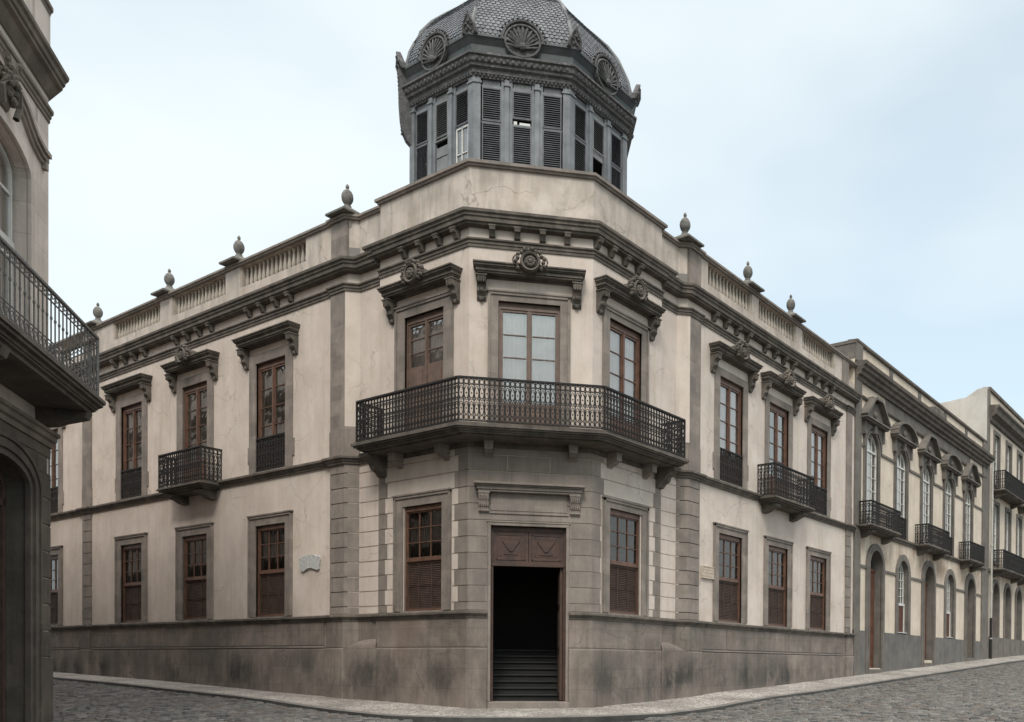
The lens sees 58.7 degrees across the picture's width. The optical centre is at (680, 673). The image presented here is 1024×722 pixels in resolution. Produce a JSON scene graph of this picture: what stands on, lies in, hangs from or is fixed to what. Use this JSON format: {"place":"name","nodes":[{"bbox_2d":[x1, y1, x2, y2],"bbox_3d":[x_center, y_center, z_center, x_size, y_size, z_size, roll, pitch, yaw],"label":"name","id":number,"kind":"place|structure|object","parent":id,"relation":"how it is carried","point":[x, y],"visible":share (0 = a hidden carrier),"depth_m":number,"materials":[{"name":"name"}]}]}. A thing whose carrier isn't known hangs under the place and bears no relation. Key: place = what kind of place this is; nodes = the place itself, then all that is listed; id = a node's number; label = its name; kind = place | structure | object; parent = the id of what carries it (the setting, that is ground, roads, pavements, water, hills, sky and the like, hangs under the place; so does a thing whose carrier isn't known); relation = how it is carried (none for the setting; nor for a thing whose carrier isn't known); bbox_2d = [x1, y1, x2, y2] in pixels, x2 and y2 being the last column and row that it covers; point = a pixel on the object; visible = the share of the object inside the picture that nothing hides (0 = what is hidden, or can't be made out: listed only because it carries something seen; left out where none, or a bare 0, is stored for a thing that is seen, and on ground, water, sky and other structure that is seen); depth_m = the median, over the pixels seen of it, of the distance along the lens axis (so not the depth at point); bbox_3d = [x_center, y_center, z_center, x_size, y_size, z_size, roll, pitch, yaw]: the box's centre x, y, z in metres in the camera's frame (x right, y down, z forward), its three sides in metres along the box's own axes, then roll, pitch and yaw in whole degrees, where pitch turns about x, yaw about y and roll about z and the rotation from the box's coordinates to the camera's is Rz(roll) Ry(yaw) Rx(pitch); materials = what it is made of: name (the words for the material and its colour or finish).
{"place":"outdoors","nodes":[
{"label":"outdoors","id":0,"kind":"place"},
{"bbox_2d":[48,0,1023,418],"label":"sky","id":1,"kind":"structure","parent":0,"point":[864,159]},
{"bbox_2d":[53,655,1023,716],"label":"pavement","id":2,"kind":"structure","parent":0,"point":[685,703],"depth_m":22.31,"materials":[{"name":"stone"}]},
{"bbox_2d":[831,338,995,675],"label":"neighbour building","id":3,"kind":"structure","parent":2,"relation":"on","point":[923,460],"depth_m":37.60,"materials":[{"name":"paint"}]},
{"bbox_2d":[865,544,884,673],"bbox_3d":[7.382,-2.152,34.305,0.460,5.690,1.880,1,1,34],"label":"door","id":4,"kind":"structure","parent":3,"relation":"in","point":[869,572],"depth_m":34.64,"materials":[{"name":"brown wood"}]},
{"bbox_2d":[861,396,891,525],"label":"window","id":5,"kind":"structure","parent":3,"relation":"in","point":[875,418],"depth_m":33.97,"materials":[{"name":"white paint"}]},
{"bbox_2d":[895,555,910,634],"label":"window","id":6,"kind":"structure","parent":3,"relation":"in","point":[899,607],"depth_m":37.15,"materials":[{"name":"white paint"}]},
{"bbox_2d":[890,421,918,540],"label":"window","id":7,"kind":"structure","parent":3,"relation":"in","point":[904,436],"depth_m":36.68,"materials":[{"name":"white paint"}]},
{"bbox_2d":[920,560,935,666],"bbox_3d":[10.914,-2.181,39.583,0.460,5.690,1.880,1,1,34],"label":"door","id":8,"kind":"structure","parent":3,"relation":"in","point":[927,564],"depth_m":39.77,"materials":[{"name":"brown stone"}]},
{"bbox_2d":[917,434,942,544],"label":"window","id":9,"kind":"structure","parent":3,"relation":"in","point":[929,452],"depth_m":39.33,"materials":[{"name":"white paint"}]},
{"bbox_2d":[943,569,955,638],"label":"window","id":10,"kind":"structure","parent":3,"relation":"in","point":[947,614],"depth_m":42.48,"materials":[{"name":"white paint"}]},
{"bbox_2d":[940,453,962,556],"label":"window","id":11,"kind":"structure","parent":3,"relation":"in","point":[951,465],"depth_m":42.01,"materials":[{"name":"white paint"}]},
{"bbox_2d":[964,574,975,660],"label":"door","id":12,"kind":"structure","parent":3,"relation":"in","point":[970,576],"depth_m":44.55,"materials":[{"name":"brown stone"}]},
{"bbox_2d":[961,462,980,558],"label":"window","id":13,"kind":"structure","parent":3,"relation":"in","point":[971,480],"depth_m":44.65,"materials":[{"name":"white paint"}]},
{"bbox_3d":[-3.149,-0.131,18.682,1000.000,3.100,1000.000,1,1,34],"label":"road","id":14,"kind":"structure","parent":0,"visible":0},
{"bbox_2d":[0,0,105,721],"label":"building","id":15,"kind":"structure","parent":14,"relation":"on","point":[43,390],"depth_m":15.09,"materials":[{"name":"stone"}]},
{"bbox_2d":[0,430,42,721],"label":"doorway","id":16,"kind":"structure","parent":15,"relation":"in","point":[11,449],"depth_m":15.14,"materials":[{"name":"stone"}]},
{"bbox_2d":[0,51,51,338],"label":"window","id":17,"kind":"structure","parent":15,"relation":"in","point":[12,95],"depth_m":14.92,"materials":[{"name":"stone"}]},
{"bbox_2d":[49,0,862,708],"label":"corner building","id":18,"kind":"structure","parent":14,"relation":"on","point":[513,396],"depth_m":22.43,"materials":[{"name":"beige paint"}]},
{"bbox_2d":[50,545,62,625],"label":"window","id":19,"kind":"structure","parent":18,"relation":"in","point":[56,552],"depth_m":31.09,"materials":[{"name":"grey stone"}]},
{"bbox_2d":[50,426,65,512],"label":"window","id":20,"kind":"structure","parent":18,"relation":"in","point":[56,461],"depth_m":30.95,"materials":[{"name":"grey stone"}]},
{"bbox_2d":[100,373,152,500],"bbox_3d":[-17.352,-7.335,27.870,2.620,3.620,0.561,1,1,34],"label":"window","id":21,"kind":"structure","parent":18,"relation":"in","point":[135,471],"depth_m":27.97,"materials":[{"name":"grey stone"}]},
{"bbox_2d":[113,532,147,622],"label":"window","id":22,"kind":"structure","parent":18,"relation":"in","point":[134,585],"depth_m":28.17,"materials":[{"name":"brown stone"}]},
{"bbox_2d":[160,344,219,483],"bbox_3d":[-14.225,-7.475,25.707,2.620,3.993,0.678,1,1,34],"label":"window","id":23,"kind":"structure","parent":18,"relation":"in","point":[198,429],"depth_m":25.85,"materials":[{"name":"grey stone"}]},
{"bbox_2d":[174,522,213,620],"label":"window","id":24,"kind":"structure","parent":18,"relation":"in","point":[198,554],"depth_m":26.06,"materials":[{"name":"brown stone"}]},
{"bbox_2d":[231,320,299,473],"bbox_3d":[-10.994,-7.242,23.616,2.620,3.620,0.561,1,1,34],"label":"window","id":25,"kind":"structure","parent":18,"relation":"in","point":[275,447],"depth_m":23.74,"materials":[{"name":"grey stone"}]},
{"bbox_2d":[246,510,293,617],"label":"window","id":26,"kind":"structure","parent":18,"relation":"in","point":[274,579],"depth_m":23.89,"materials":[{"name":"brown stone"}]},
{"bbox_2d":[299,554,320,571],"bbox_3d":[-9.511,-2.831,22.702,0.870,0.420,0.070,1,1,34],"label":"plaque","id":27,"kind":"object","parent":18,"relation":"attached to","point":[309,562],"visible":1,"depth_m":22.68,"materials":[{"name":"stone"}]},
{"bbox_2d":[376,258,462,431],"bbox_3d":[-6.014,-7.383,20.393,2.540,4.103,0.678,1,1,34],"label":"window","id":28,"kind":"structure","parent":18,"relation":"in","point":[430,336],"depth_m":20.53,"materials":[{"name":"grey stone"}]},
{"bbox_2d":[392,487,452,612],"bbox_3d":[-5.968,-2.808,20.614,2.020,2.771,0.271,1,1,34],"label":"window","id":29,"kind":"structure","parent":18,"relation":"in","point":[428,526],"depth_m":20.70,"materials":[{"name":"grey stone"}]},
{"bbox_2d":[490,526,565,700],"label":"door","id":30,"kind":"structure","parent":18,"relation":"in","point":[509,545],"depth_m":20.16,"materials":[{"name":"brown wood"}]},
{"bbox_2d":[473,247,585,427],"bbox_3d":[-3.384,-7.357,19.807,2.470,4.103,0.678,0,1,-11],"label":"window","id":31,"kind":"structure","parent":18,"relation":"in","point":[526,342],"depth_m":20.00,"materials":[{"name":"grey stone"}]},
{"bbox_2d":[602,495,650,616],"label":"window","id":32,"kind":"structure","parent":18,"relation":"in","point":[620,529],"depth_m":21.45,"materials":[{"name":"grey stone"}]},
{"bbox_2d":[594,274,665,441],"bbox_3d":[-1.217,-7.355,21.164,0.678,4.103,2.380,1,1,34],"label":"window","id":33,"kind":"structure","parent":18,"relation":"in","point":[621,346],"depth_m":21.24,"materials":[{"name":"grey stone"}]},
{"bbox_2d":[701,565,713,579],"bbox_3d":[0.741,-2.757,24.114,0.052,0.365,0.680,1,1,34],"label":"plaque","id":34,"kind":"object","parent":18,"relation":"attached to","point":[707,571],"visible":1,"depth_m":24.06,"materials":[{"name":"stone"}]},
{"bbox_2d":[712,522,748,623],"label":"window","id":35,"kind":"structure","parent":18,"relation":"in","point":[726,607],"depth_m":25.32,"materials":[{"name":"brown stone"}]},
{"bbox_2d":[709,340,762,488],"bbox_3d":[1.538,-7.350,25.012,0.678,3.993,2.440,1,1,34],"label":"window","id":36,"kind":"structure","parent":18,"relation":"in","point":[728,464],"depth_m":25.11,"materials":[{"name":"grey stone"}]},
{"bbox_2d":[763,535,793,627],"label":"window","id":37,"kind":"structure","parent":18,"relation":"in","point":[774,558],"depth_m":27.74,"materials":[{"name":"brown wood"}]},
{"bbox_2d":[760,369,806,499],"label":"window","id":38,"kind":"structure","parent":18,"relation":"in","point":[776,441],"depth_m":27.51,"materials":[{"name":"grey stone"}]},
{"bbox_2d":[805,546,831,630],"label":"window","id":39,"kind":"structure","parent":18,"relation":"in","point":[816,577],"depth_m":30.17,"materials":[{"name":"brown wood"}]},
{"bbox_2d":[803,393,843,517],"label":"window","id":40,"kind":"structure","parent":18,"relation":"in","point":[816,456],"depth_m":30.00,"materials":[{"name":"grey stone"}]},
{"bbox_2d":[51,661,1023,721],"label":"cobblestones","id":41,"kind":"structure","parent":14,"relation":"on","point":[991,694],"depth_m":20.55,"materials":[{"name":"grey stone"}]},
{"bbox_2d":[53,660,1023,721],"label":"kerb","id":42,"kind":"structure","parent":14,"relation":"on","point":[588,718],"depth_m":20.14,"materials":[{"name":"stone"}]},
{"bbox_2d":[940,387,1023,658],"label":"building","id":43,"kind":"structure","parent":14,"relation":"on","point":[993,417],"depth_m":49.62,"materials":[{"name":"paint"}]},
{"bbox_2d":[989,462,993,658],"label":"drainpipe","id":44,"kind":"object","parent":43,"relation":"attached to","point":[991,591],"visible":0.92,"depth_m":47.71,"materials":[{"name":"black metal"}]},
{"bbox_2d":[992,579,999,657],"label":"door","id":45,"kind":"structure","parent":43,"relation":"in","point":[994,581],"depth_m":49.47,"materials":[{"name":"grey stone"}]},
{"bbox_2d":[993,500,999,564],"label":"window","id":46,"kind":"structure","parent":43,"relation":"in","point":[994,502],"depth_m":49.34,"materials":[{"name":"white paint"}]},
{"bbox_2d":[993,430,1000,487],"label":"window","id":47,"kind":"structure","parent":43,"relation":"in","point":[995,432],"depth_m":49.29,"materials":[{"name":"white paint"}]},
{"bbox_2d":[1003,583,1011,656],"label":"door","id":48,"kind":"structure","parent":43,"relation":"in","point":[1007,584],"depth_m":51.15,"materials":[{"name":"grey stone"}]},
{"bbox_2d":[1004,507,1011,570],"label":"window","id":49,"kind":"structure","parent":43,"relation":"in","point":[1006,509],"depth_m":51.53,"materials":[{"name":"white paint"}]},
{"bbox_2d":[1005,440,1012,473],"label":"window","id":50,"kind":"structure","parent":43,"relation":"in","point":[1009,444],"depth_m":51.48,"materials":[{"name":"white paint"}]},
{"bbox_2d":[1014,587,1021,655],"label":"door","id":51,"kind":"structure","parent":43,"relation":"in","point":[1018,588],"depth_m":53.07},
{"bbox_2d":[1016,514,1022,556],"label":"window","id":52,"kind":"structure","parent":43,"relation":"in","point":[1017,515],"depth_m":53.72,"materials":[{"name":"white paint"}]},
{"bbox_2d":[1017,450,1022,481],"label":"window","id":53,"kind":"structure","parent":43,"relation":"in","point":[1018,452],"depth_m":53.71,"materials":[{"name":"white paint"}]}
]}

